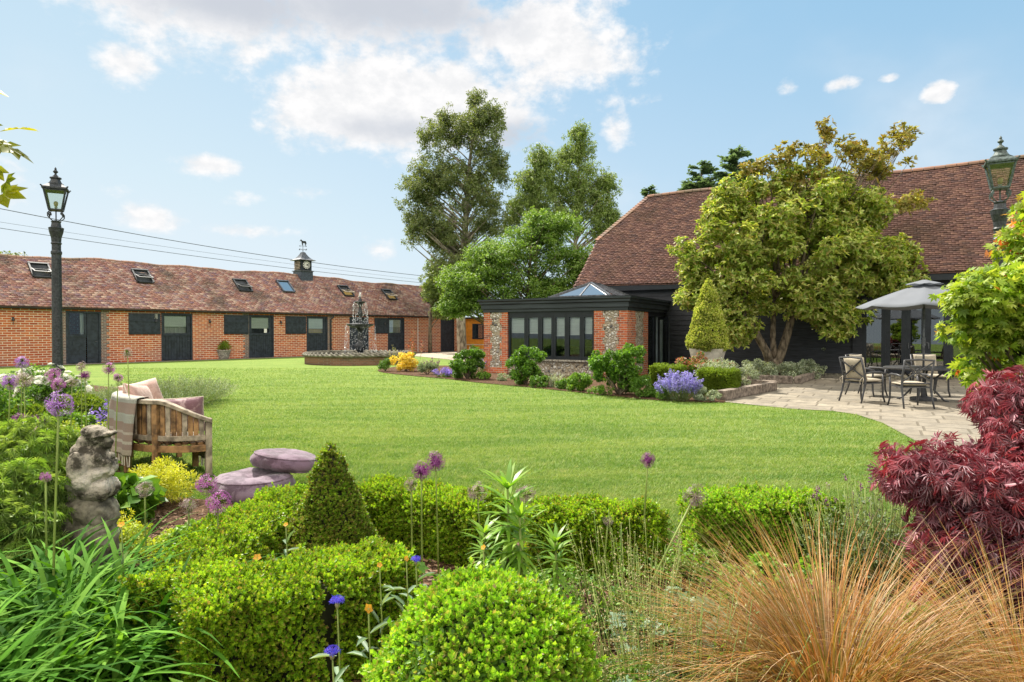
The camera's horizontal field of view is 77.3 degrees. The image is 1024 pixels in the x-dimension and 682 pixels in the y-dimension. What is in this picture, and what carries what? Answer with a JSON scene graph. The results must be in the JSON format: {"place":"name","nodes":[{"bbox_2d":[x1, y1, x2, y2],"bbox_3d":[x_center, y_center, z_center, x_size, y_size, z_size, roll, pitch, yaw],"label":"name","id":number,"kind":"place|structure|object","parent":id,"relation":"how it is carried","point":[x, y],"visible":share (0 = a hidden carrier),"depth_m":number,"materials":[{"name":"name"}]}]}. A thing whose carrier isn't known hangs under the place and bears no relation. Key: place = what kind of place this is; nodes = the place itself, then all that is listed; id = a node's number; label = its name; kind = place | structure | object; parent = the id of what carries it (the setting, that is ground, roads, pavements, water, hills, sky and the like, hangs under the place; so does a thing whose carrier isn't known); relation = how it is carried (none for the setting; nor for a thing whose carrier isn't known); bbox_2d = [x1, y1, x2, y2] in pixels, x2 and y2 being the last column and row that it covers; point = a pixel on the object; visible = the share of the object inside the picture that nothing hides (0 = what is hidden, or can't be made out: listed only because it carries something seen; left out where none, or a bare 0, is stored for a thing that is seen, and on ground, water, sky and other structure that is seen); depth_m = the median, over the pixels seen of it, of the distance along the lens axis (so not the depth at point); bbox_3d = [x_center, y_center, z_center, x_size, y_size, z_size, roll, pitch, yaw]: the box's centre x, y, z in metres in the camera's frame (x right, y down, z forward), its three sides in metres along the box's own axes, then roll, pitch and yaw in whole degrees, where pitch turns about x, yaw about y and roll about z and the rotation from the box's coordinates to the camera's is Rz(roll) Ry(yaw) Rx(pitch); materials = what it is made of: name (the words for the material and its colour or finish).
{"place":"outdoors","nodes":[
{"label":"outdoors","id":0,"kind":"place"},
{"bbox_2d":[0,351,483,366],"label":"stable path","id":1,"kind":"structure","parent":0,"point":[202,359],"depth_m":33.92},
{"bbox_2d":[417,259,449,352],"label":"holm oak","id":2,"kind":"object","parent":1,"relation":"on","point":[430,291],"visible":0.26,"depth_m":45.62,"materials":[{"name":"plant"}]},
{"bbox_2d":[415,352,483,360],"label":"yard","id":3,"kind":"structure","parent":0,"point":[446,355],"depth_m":40.74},
{"bbox_2d":[392,87,517,352],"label":"eucalyptus tree","id":4,"kind":"object","parent":3,"relation":"on","point":[434,227],"visible":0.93,"depth_m":41.36,"materials":[{"name":"green plant"}]},
{"bbox_2d":[0,356,928,537],"bbox_3d":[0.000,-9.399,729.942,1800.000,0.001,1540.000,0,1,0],"label":"lawn","id":5,"kind":"structure","parent":0,"point":[99,376],"depth_m":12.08,"materials":[{"name":"plant"}]},
{"bbox_2d":[117,398,212,475],"bbox_3d":[-4.083,1.013,7.315,0.728,0.814,1.996,-1,1,-41],"label":"curved bench","id":6,"kind":"object","parent":5,"relation":"on","point":[153,433],"visible":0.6,"depth_m":6.72,"materials":[{"name":"brown wood"}]},
{"bbox_2d":[107,391,204,466],"bbox_3d":[-4.044,1.001,7.247,0.852,0.828,1.410,-1,1,-41],"label":"throw blanket","id":7,"kind":"object","parent":6,"relation":"on","point":[126,413],"visible":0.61,"depth_m":6.85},
{"bbox_2d":[141,396,204,432],"bbox_3d":[-3.699,0.810,6.981,0.682,0.416,0.185,0,1,-8],"label":"cushion","id":8,"kind":"object","parent":6,"relation":"on","point":[195,404],"visible":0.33,"depth_m":6.94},
{"bbox_2d":[0,240,456,365],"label":"stable building","id":9,"kind":"structure","parent":5,"relation":"on","point":[112,309],"depth_m":35.34,"materials":[{"name":"brick"}]},
{"bbox_2d":[66,311,100,363],"bbox_3d":[-20.669,-0.173,30.838,0.220,2.520,1.468,1,1,40],"label":"door","id":10,"kind":"structure","parent":9,"relation":"in","point":[75,344],"depth_m":30.90,"materials":[{"name":"paint"}]},
{"bbox_2d":[161,313,192,360],"bbox_3d":[-17.919,-0.222,34.168,0.220,2.520,1.606,1,1,40],"label":"door","id":11,"kind":"structure","parent":9,"relation":"in","point":[176,328],"depth_m":34.17,"materials":[{"name":"paint"}]},
{"bbox_2d":[249,315,273,357],"bbox_3d":[-14.868,-0.278,37.863,0.220,2.520,1.570,1,1,40],"label":"door","id":12,"kind":"structure","parent":9,"relation":"in","point":[261,327],"depth_m":37.87,"materials":[{"name":"paint"}]},
{"bbox_2d":[306,316,327,350],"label":"door","id":13,"kind":"structure","parent":9,"relation":"in","point":[317,326],"depth_m":40.79,"materials":[{"name":"paint"}]},
{"bbox_2d":[349,317,368,349],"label":"door","id":14,"kind":"structure","parent":9,"relation":"in","point":[353,332],"depth_m":43.09,"materials":[{"name":"paint"}]},
{"bbox_2d":[388,318,404,350],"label":"door","id":15,"kind":"structure","parent":9,"relation":"in","point":[395,325],"depth_m":45.80,"materials":[{"name":"paint"}]},
{"bbox_2d":[441,319,453,350],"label":"door","id":16,"kind":"structure","parent":9,"relation":"in","point":[447,326],"depth_m":49.72,"materials":[{"name":"paint"}]},
{"bbox_2d":[209,467,295,502],"bbox_3d":[-2.442,1.352,6.059,0.755,0.215,0.762,0,1,0],"label":"floor cushion","id":17,"kind":"object","parent":5,"relation":"on","point":[241,485],"visible":0.71,"depth_m":5.85,"materials":[{"name":"fabric"}]},
{"bbox_2d":[250,448,317,473],"bbox_3d":[-2.237,1.175,6.328,0.666,0.170,0.687,8,-3,0],"label":"floor cushion","id":18,"kind":"object","parent":17,"relation":"on","point":[295,461],"visible":0.87,"depth_m":6.11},
{"bbox_2d":[302,296,415,365],"bbox_3d":[-7.465,-0.672,31.494,5.471,3.499,5.471,0,1,0],"label":"fountain","id":19,"kind":"object","parent":5,"relation":"on","point":[360,355],"visible":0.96,"depth_m":29.43,"materials":[{"name":"stone"}]},
{"bbox_2d":[465,317,483,350],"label":"orange outbuilding","id":20,"kind":"structure","parent":5,"relation":"on","point":[474,331],"depth_m":50.09,"materials":[{"name":"paint"}]},
{"bbox_2d":[432,206,592,324],"bbox_3d":[0.575,-3.007,33.512,9.518,8.107,5.645,0,1,0],"label":"hornbeam tree","id":21,"kind":"object","parent":5,"relation":"on","point":[493,263],"visible":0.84,"depth_m":32.70,"materials":[{"name":"green plant"}]},
{"bbox_2d":[499,142,572,289],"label":"birch tree","id":22,"kind":"object","parent":5,"relation":"on","point":[534,184],"visible":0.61,"depth_m":42.38,"materials":[{"name":"green plant"}]},
{"bbox_2d":[538,118,623,252],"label":"birch tree","id":23,"kind":"object","parent":5,"relation":"on","point":[601,216],"visible":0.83,"depth_m":43.33,"materials":[{"name":"green plant"}]},
{"bbox_2d":[677,160,719,190],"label":"cedar tree","id":24,"kind":"object","parent":5,"relation":"on","point":[706,168],"visible":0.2,"depth_m":44.44,"materials":[{"name":"green plant"}]},
{"bbox_2d":[708,144,759,185],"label":"cedar tree","id":25,"kind":"object","parent":5,"relation":"on","point":[733,158],"visible":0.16,"depth_m":45.44,"materials":[{"name":"green plant"}]},
{"bbox_2d":[573,155,1023,379],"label":"barn","id":26,"kind":"structure","parent":5,"relation":"on","point":[951,231],"depth_m":23.39,"materials":[{"name":"tile"}]},
{"bbox_2d":[862,297,885,372],"bbox_3d":[12.147,-0.162,21.487,0.690,2.660,0.120,0,1,30],"label":"glazed door","id":27,"kind":"structure","parent":26,"relation":"in","point":[883,311],"depth_m":21.33,"materials":[{"name":"paint"}]},
{"bbox_2d":[885,310,905,373],"bbox_3d":[12.694,-0.158,21.171,0.570,2.660,0.120,0,1,30],"label":"glazed door","id":28,"kind":"structure","parent":26,"relation":"in","point":[888,312],"depth_m":21.09,"materials":[{"name":"paint"}]},
{"bbox_2d":[906,308,925,373],"bbox_3d":[13.167,-0.153,20.863,0.555,2.660,0.180,0,1,30],"label":"glazed door","id":29,"kind":"structure","parent":26,"relation":"in","point":[908,312],"depth_m":20.93,"materials":[{"name":"paint"}]},
{"bbox_2d":[926,308,948,377],"bbox_3d":[13.669,-0.149,20.573,0.600,2.660,0.180,0,1,30],"label":"glazed door","id":30,"kind":"structure","parent":26,"relation":"in","point":[928,311],"depth_m":20.63,"materials":[{"name":"paint"}]},
{"bbox_2d":[1,383,960,681],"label":"bed soil","id":31,"kind":"structure","parent":0,"point":[177,507],"depth_m":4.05,"materials":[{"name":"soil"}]},
{"bbox_2d":[0,380,33,423],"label":"rose foliage","id":32,"kind":"object","parent":31,"relation":"on","point":[4,401],"visible":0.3,"depth_m":7.54,"materials":[{"name":"green plant"}]},
{"bbox_2d":[0,91,36,207],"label":"overhanging maple","id":33,"kind":"object","parent":31,"relation":"on","point":[8,191],"visible":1,"depth_m":2.61,"materials":[{"name":"green plant"}]},
{"bbox_2d":[0,399,51,425],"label":"box ball","id":34,"kind":"object","parent":31,"relation":"on","point":[36,408],"visible":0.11,"depth_m":7.69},
{"bbox_2d":[0,411,80,572],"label":"lime cutleaf maple","id":35,"kind":"object","parent":31,"relation":"on","point":[24,466],"visible":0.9,"depth_m":3.70,"materials":[{"name":"green plant"}]},
{"bbox_2d":[0,362,93,405],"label":"white rose","id":36,"kind":"object","parent":31,"relation":"on","point":[40,386],"visible":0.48,"depth_m":9.52,"materials":[{"name":"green plant"}]},
{"bbox_2d":[40,167,70,374],"bbox_3d":[-7.140,-0.661,10.041,0.371,4.120,0.371,0,1,-29],"label":"lamp post","id":37,"kind":"object","parent":31,"relation":"on","point":[56,186],"visible":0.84,"depth_m":9.99,"materials":[{"name":"metal"}]},
{"bbox_2d":[44,390,73,575],"bbox_3d":[-2.128,0.868,3.014,0.131,1.275,0.120,1,1,42],"label":"allium","id":38,"kind":"object","parent":31,"relation":"on","point":[58,405],"visible":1,"depth_m":3.01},
{"bbox_2d":[39,405,97,428],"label":"leafy perennial","id":39,"kind":"object","parent":31,"relation":"on","point":[76,416],"visible":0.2,"depth_m":7.91,"materials":[{"name":"green plant"}]},
{"bbox_2d":[49,391,109,424],"bbox_3d":[-5.840,1.094,8.621,0.982,0.855,0.998,0,1,0],"label":"box ball","id":40,"kind":"object","parent":31,"relation":"on","point":[94,402],"visible":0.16,"depth_m":8.50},
{"bbox_2d":[58,425,120,566],"bbox_3d":[-2.627,1.011,3.963,0.364,0.984,0.302,0,1,-6],"label":"garden statue","id":41,"kind":"object","parent":31,"relation":"on","point":[92,466],"visible":0.73,"depth_m":3.88,"materials":[{"name":"stone"}]},
{"bbox_2d":[114,472,167,524],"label":"hosta","id":42,"kind":"object","parent":31,"relation":"on","point":[127,496],"visible":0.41,"depth_m":5.01,"materials":[{"name":"green plant"}]},
{"bbox_2d":[0,500,290,681],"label":"daylily clump","id":43,"kind":"object","parent":31,"relation":"on","point":[66,623],"visible":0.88,"depth_m":2.67,"materials":[{"name":"plant"}]},
{"bbox_2d":[119,521,180,559],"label":"ground herb","id":44,"kind":"object","parent":31,"relation":"on","point":[128,532],"visible":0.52,"depth_m":4.23,"materials":[{"name":"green plant"}]},
{"bbox_2d":[127,455,199,505],"bbox_3d":[-3.104,1.254,5.629,0.623,0.447,0.634,0,1,0],"label":"golden heath","id":45,"kind":"object","parent":31,"relation":"on","point":[166,474],"visible":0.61,"depth_m":5.60,"materials":[{"name":"plant"}]},
{"bbox_2d":[90,373,239,404],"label":"lavender","id":46,"kind":"object","parent":31,"relation":"on","point":[214,391],"visible":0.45,"depth_m":13.15,"materials":[{"name":"green plant"}]},
{"bbox_2d":[108,481,306,676],"bbox_3d":[-1.594,1.240,3.691,0.607,0.573,1.808,0,1,0],"label":"box hedge","id":47,"kind":"object","parent":31,"relation":"on","point":[246,530],"visible":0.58,"depth_m":3.41,"materials":[{"name":"plant"}]},
{"bbox_2d":[205,489,229,528],"bbox_3d":[-1.610,1.156,3.520,0.138,0.682,0.140,0,1,0],"label":"allium","id":48,"kind":"object","parent":31,"relation":"on","point":[218,503],"visible":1,"depth_m":3.51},
{"bbox_2d":[166,534,421,681],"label":"box hedge","id":49,"kind":"object","parent":31,"relation":"on","point":[271,620],"visible":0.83,"depth_m":2.71,"materials":[{"name":"plant"}]},
{"bbox_2d":[279,441,381,558],"bbox_3d":[-1.124,1.071,4.013,0.666,0.892,0.666,0,1,0],"label":"topiary cone","id":50,"kind":"object","parent":31,"relation":"on","point":[330,510],"visible":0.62,"depth_m":3.88,"materials":[{"name":"plant"}]},
{"bbox_2d":[347,604,391,660],"bbox_3d":[-0.517,1.233,2.308,0.189,0.566,0.175,0,1,0],"label":"geum","id":51,"kind":"object","parent":31,"relation":"on","point":[363,639],"visible":0.88,"depth_m":2.32,"materials":[{"name":"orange plant"}]},
{"bbox_2d":[411,460,431,589],"bbox_3d":[-0.496,1.074,3.517,0.118,0.847,0.115,0,1,0],"label":"allium","id":52,"kind":"object","parent":31,"relation":"on","point":[422,470],"visible":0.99,"depth_m":3.51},
{"bbox_2d":[355,471,513,567],"bbox_3d":[-0.580,1.229,4.518,1.258,0.550,0.572,0,1,29],"label":"box hedge","id":53,"kind":"object","parent":31,"relation":"on","point":[387,499],"visible":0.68,"depth_m":4.32,"materials":[{"name":"plant"}]},
{"bbox_2d":[425,451,444,573],"bbox_3d":[-0.444,1.063,3.713,0.120,0.864,0.118,0,1,-29],"label":"allium","id":54,"kind":"object","parent":31,"relation":"on","point":[436,461],"visible":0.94,"depth_m":3.71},
{"bbox_2d":[357,556,605,681],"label":"box ball","id":55,"kind":"object","parent":31,"relation":"on","point":[478,624],"visible":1,"depth_m":1.89,"materials":[{"name":"plant"}]},
{"bbox_2d":[461,514,505,569],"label":"whorled lily","id":56,"kind":"object","parent":31,"relation":"on","point":[487,526],"visible":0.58,"depth_m":3.17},
{"bbox_2d":[475,459,544,573],"bbox_3d":[-0.026,1.049,3.070,0.348,0.911,0.331,0,1,-27],"label":"whorled lily","id":57,"kind":"object","parent":31,"relation":"on","point":[507,481],"visible":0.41,"depth_m":3.05,"materials":[{"name":"plant"}]},
{"bbox_2d":[492,493,547,581],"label":"whorled lily","id":58,"kind":"object","parent":31,"relation":"on","point":[518,509],"visible":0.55,"depth_m":2.96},
{"bbox_2d":[532,522,579,601],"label":"whorled lily","id":59,"kind":"object","parent":31,"relation":"on","point":[555,537],"visible":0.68,"depth_m":3.01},
{"bbox_2d":[523,565,592,609],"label":"ground herb","id":60,"kind":"object","parent":31,"relation":"on","point":[575,578],"visible":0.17,"depth_m":3.53,"materials":[{"name":"green plant"}]},
{"bbox_2d":[522,489,673,582],"bbox_3d":[0.526,1.242,4.142,0.985,0.532,0.580,0,1,0],"label":"box hedge","id":61,"kind":"object","parent":31,"relation":"on","point":[575,511],"visible":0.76,"depth_m":3.98,"materials":[{"name":"plant"}]},
{"bbox_2d":[585,575,673,639],"bbox_3d":[0.574,1.374,3.260,0.447,0.284,0.497,0,1,27],"label":"ground herb","id":62,"kind":"object","parent":31,"relation":"on","point":[592,609],"visible":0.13,"depth_m":3.29,"materials":[{"name":"green plant"}]},
{"bbox_2d":[597,652,668,681],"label":"ground herb","id":63,"kind":"object","parent":31,"relation":"on","point":[614,679],"visible":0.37,"depth_m":2.48,"materials":[{"name":"green plant"}]},
{"bbox_2d":[537,508,734,657],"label":"seedhead stems","id":64,"kind":"object","parent":31,"relation":"on","point":[617,594],"visible":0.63,"depth_m":3.10,"materials":[{"name":"plant"}]},
{"bbox_2d":[535,554,812,681],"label":"seedhead stems","id":65,"kind":"object","parent":31,"relation":"on","point":[636,653],"visible":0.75,"depth_m":2.38,"materials":[{"name":"plant"}]},
{"bbox_2d":[640,483,708,611],"bbox_3d":[0.720,1.101,2.991,0.557,0.814,0.122,-1,1,-38],"label":"allium","id":66,"kind":"object","parent":31,"relation":"on","point":[695,494],"visible":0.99,"depth_m":3.07,"materials":[{"name":"plant"}]},
{"bbox_2d":[606,586,746,680],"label":"lobed perennial","id":67,"kind":"object","parent":31,"relation":"on","point":[656,622],"visible":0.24,"depth_m":2.73,"materials":[{"name":"green plant"}]},
{"bbox_2d":[657,539,739,592],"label":"ground herb","id":68,"kind":"object","parent":31,"relation":"on","point":[683,557],"visible":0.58,"depth_m":3.74,"materials":[{"name":"green plant"}]},
{"bbox_2d":[676,477,849,567],"bbox_3d":[1.699,1.231,4.371,1.089,0.555,0.581,0,1,0],"label":"box hedge","id":69,"kind":"object","parent":31,"relation":"on","point":[720,501],"visible":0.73,"depth_m":4.19,"materials":[{"name":"plant"}]},
{"bbox_2d":[706,551,838,609],"bbox_3d":[1.452,1.357,3.638,0.752,0.311,0.423,0,1,-25],"label":"leafy perennial","id":70,"kind":"object","parent":31,"relation":"on","point":[759,565],"visible":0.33,"depth_m":3.63,"materials":[{"name":"green plant"}]},
{"bbox_2d":[593,470,1023,681],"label":"tawny grass","id":71,"kind":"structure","parent":31,"relation":"on","point":[775,652],"depth_m":2.40,"materials":[{"name":"plant"}]},
{"bbox_2d":[785,474,925,591],"bbox_3d":[2.248,1.153,3.953,1.033,0.683,0.899,0,1,0],"label":"lavender","id":72,"kind":"object","parent":31,"relation":"on","point":[889,535],"visible":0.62,"depth_m":3.90,"materials":[{"name":"green plant"}]},
{"bbox_2d":[800,462,924,566],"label":"lavender spikes","id":73,"kind":"object","parent":31,"relation":"on","point":[835,499],"visible":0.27,"depth_m":4.12,"materials":[{"name":"green plant"}]},
{"bbox_2d":[753,502,1023,681],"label":"tawny grass","id":74,"kind":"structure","parent":31,"relation":"on","point":[1008,630],"depth_m":2.46,"materials":[{"name":"plant"}]},
{"bbox_2d":[864,364,1023,657],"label":"red maple","id":75,"kind":"object","parent":31,"relation":"on","point":[979,484],"visible":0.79,"depth_m":3.04,"materials":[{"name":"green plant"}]},
{"bbox_2d":[928,191,1023,394],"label":"green maple","id":76,"kind":"object","parent":31,"relation":"on","point":[984,309],"visible":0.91,"depth_m":4.63,"materials":[{"name":"green plant"}]},
{"bbox_2d":[0,0,1023,316],"label":"sky","id":77,"kind":"structure","parent":0,"point":[262,127],"materials":[{"name":"blue"}]},
{"bbox_2d":[378,365,724,401],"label":"border soil","id":78,"kind":"structure","parent":0,"point":[491,380],"depth_m":19.55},
{"bbox_2d":[389,352,417,370],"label":"yellow shrub","id":79,"kind":"object","parent":78,"relation":"on","point":[409,363],"visible":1,"depth_m":24.50,"materials":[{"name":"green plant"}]},
{"bbox_2d":[448,348,486,378],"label":"rose bush","id":80,"kind":"object","parent":78,"relation":"on","point":[467,367],"visible":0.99,"depth_m":20.56,"materials":[{"name":"green plant"}]},
{"bbox_2d":[505,345,547,383],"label":"rose bush","id":81,"kind":"object","parent":78,"relation":"on","point":[524,370],"visible":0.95,"depth_m":18.29,"materials":[{"name":"green plant"}]},
{"bbox_2d":[477,282,670,376],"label":"orangery","id":82,"kind":"structure","parent":78,"relation":"on","point":[569,331],"depth_m":22.77,"materials":[{"name":"red brick"}]},
{"bbox_2d":[508,315,525,357],"bbox_3d":[0.219,-0.162,23.323,0.742,1.595,0.115,0,1,30],"label":"window","id":83,"kind":"structure","parent":82,"relation":"in","point":[516,323],"depth_m":23.41,"materials":[{"name":"paint"}]},
{"bbox_2d":[526,315,539,358],"bbox_3d":[0.784,-0.157,22.998,0.552,1.595,0.115,0,1,30],"label":"window","id":84,"kind":"structure","parent":82,"relation":"in","point":[532,321],"depth_m":23.05,"materials":[{"name":"paint"}]},
{"bbox_2d":[540,315,552,358],"bbox_3d":[1.256,-0.153,22.724,0.526,1.595,0.115,0,1,30],"label":"window","id":85,"kind":"structure","parent":82,"relation":"in","point":[546,321],"depth_m":22.77,"materials":[{"name":"paint"}]},
{"bbox_2d":[553,314,566,359],"bbox_3d":[1.712,-0.149,22.461,0.514,1.595,0.115,0,1,30],"label":"window","id":86,"kind":"structure","parent":82,"relation":"in","point":[559,321],"depth_m":22.50,"materials":[{"name":"paint"}]},
{"bbox_2d":[567,314,581,359],"bbox_3d":[2.183,-0.145,22.190,0.562,1.595,0.115,0,1,30],"label":"window","id":87,"kind":"structure","parent":82,"relation":"in","point":[574,321],"depth_m":22.23,"materials":[{"name":"paint"}]},
{"bbox_2d":[582,314,593,359],"bbox_3d":[2.633,-0.141,21.930,0.466,1.595,0.115,0,1,30],"label":"window","id":88,"kind":"structure","parent":82,"relation":"in","point":[587,319],"depth_m":21.97,"materials":[{"name":"paint"}]},
{"bbox_2d":[566,372,592,390],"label":"shrub","id":89,"kind":"object","parent":78,"relation":"on","point":[573,381],"visible":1,"depth_m":16.45,"materials":[{"name":"green plant"}]},
{"bbox_2d":[587,342,646,394],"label":"rose bush","id":90,"kind":"object","parent":78,"relation":"on","point":[621,370],"visible":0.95,"depth_m":15.33,"materials":[{"name":"green plant"}]},
{"bbox_2d":[629,374,658,397],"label":"shrub","id":91,"kind":"object","parent":78,"relation":"on","point":[639,383],"visible":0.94,"depth_m":14.87,"materials":[{"name":"green plant"}]},
{"bbox_2d":[648,362,688,390],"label":"box hedge","id":92,"kind":"object","parent":78,"relation":"on","point":[659,369],"visible":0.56,"depth_m":16.17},
{"bbox_2d":[653,369,703,401],"bbox_3d":[3.683,0.975,14.252,1.117,0.729,0.913,0,1,0],"label":"catmint","id":93,"kind":"object","parent":78,"relation":"on","point":[677,386],"visible":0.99,"depth_m":14.11,"materials":[{"name":"purple plant"}]},
{"bbox_2d":[675,351,721,383],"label":"red tipped rose","id":94,"kind":"object","parent":78,"relation":"on","point":[691,366],"visible":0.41,"depth_m":16.78,"materials":[{"name":"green plant"}]},
{"bbox_2d":[689,349,725,370],"bbox_3d":[5.386,0.746,17.613,0.877,1.080,0.877,0,1,25],"label":"stone planter","id":95,"kind":"object","parent":78,"relation":"on","point":[715,354],"visible":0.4,"depth_m":17.21,"materials":[{"name":"stone"}]},
{"bbox_2d":[685,278,729,351],"bbox_3d":[5.372,-0.725,17.602,1.203,2.050,1.205,0,1,0],"label":"variegated cone","id":96,"kind":"object","parent":95,"relation":"in","point":[708,330],"visible":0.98,"depth_m":17.28,"materials":[{"name":"plant"}]},
{"bbox_2d":[696,366,743,395],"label":"box hedge","id":97,"kind":"object","parent":78,"relation":"on","point":[719,378],"visible":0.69,"depth_m":15.11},
{"bbox_2d":[725,374,981,453],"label":"patio","id":98,"kind":"structure","parent":0,"point":[922,420],"depth_m":13.65,"materials":[{"name":"stone"}]},
{"bbox_2d":[718,382,776,399],"bbox_3d":[5.755,1.193,15.520,0.200,0.220,3.324,1,1,41],"label":"timber sleeper","id":99,"kind":"object","parent":98,"relation":"on","point":[741,391],"visible":0.85,"depth_m":15.22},
{"bbox_2d":[762,361,804,376],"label":"silver shrub","id":100,"kind":"object","parent":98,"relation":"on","point":[788,368],"visible":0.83,"depth_m":20.15,"materials":[{"name":"green plant"}]},
{"bbox_2d":[665,115,936,375],"bbox_3d":[9.297,-2.985,20.652,8.084,8.489,4.558,0,1,-22],"label":"magnolia tree","id":101,"kind":"object","parent":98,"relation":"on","point":[839,250],"visible":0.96,"depth_m":20.09,"materials":[{"name":"green plant"}]},
{"bbox_2d":[838,356,885,402],"bbox_3d":[7.674,0.830,14.045,0.747,1.006,0.628,0,1,-22],"label":"garden chair","id":102,"kind":"object","parent":98,"relation":"on","point":[855,371],"visible":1,"depth_m":13.90,"materials":[{"name":"metal"}]},
{"bbox_2d":[855,280,950,400],"bbox_3d":[9.200,-0.021,14.301,2.513,2.690,2.513,-1,1,-34],"label":"parasol","id":103,"kind":"object","parent":98,"relation":"on","point":[916,296],"visible":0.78,"depth_m":14.08,"materials":[{"name":"fabric"}]},
{"bbox_2d":[887,359,935,408],"bbox_3d":[8.113,0.846,13.015,0.628,1.006,0.747,0,1,8],"label":"garden chair","id":104,"kind":"object","parent":98,"relation":"on","point":[904,383],"visible":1,"depth_m":12.79,"materials":[{"name":"metal"}]},
{"bbox_2d":[883,365,964,401],"bbox_3d":[9.150,0.962,14.266,1.535,0.765,1.535,0,1,0],"label":"garden table","id":105,"kind":"object","parent":98,"relation":"on","point":[944,369],"visible":0.62,"depth_m":14.07,"materials":[{"name":"metal"}]},
{"bbox_2d":[909,353,950,396],"bbox_3d":[10.057,0.810,15.413,0.628,1.006,0.747,0,1,8],"label":"garden chair","id":106,"kind":"object","parent":98,"relation":"on","point":[927,356],"visible":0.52,"depth_m":15.59,"materials":[{"name":"metal"}]},
{"bbox_2d":[981,136,1019,266],"bbox_3d":[6.270,-0.604,8.242,0.371,4.060,0.371,1,1,31],"label":"lamp post","id":107,"kind":"object","parent":98,"relation":"on","point":[1001,157],"visible":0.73,"depth_m":8.18,"materials":[{"name":"metal"}]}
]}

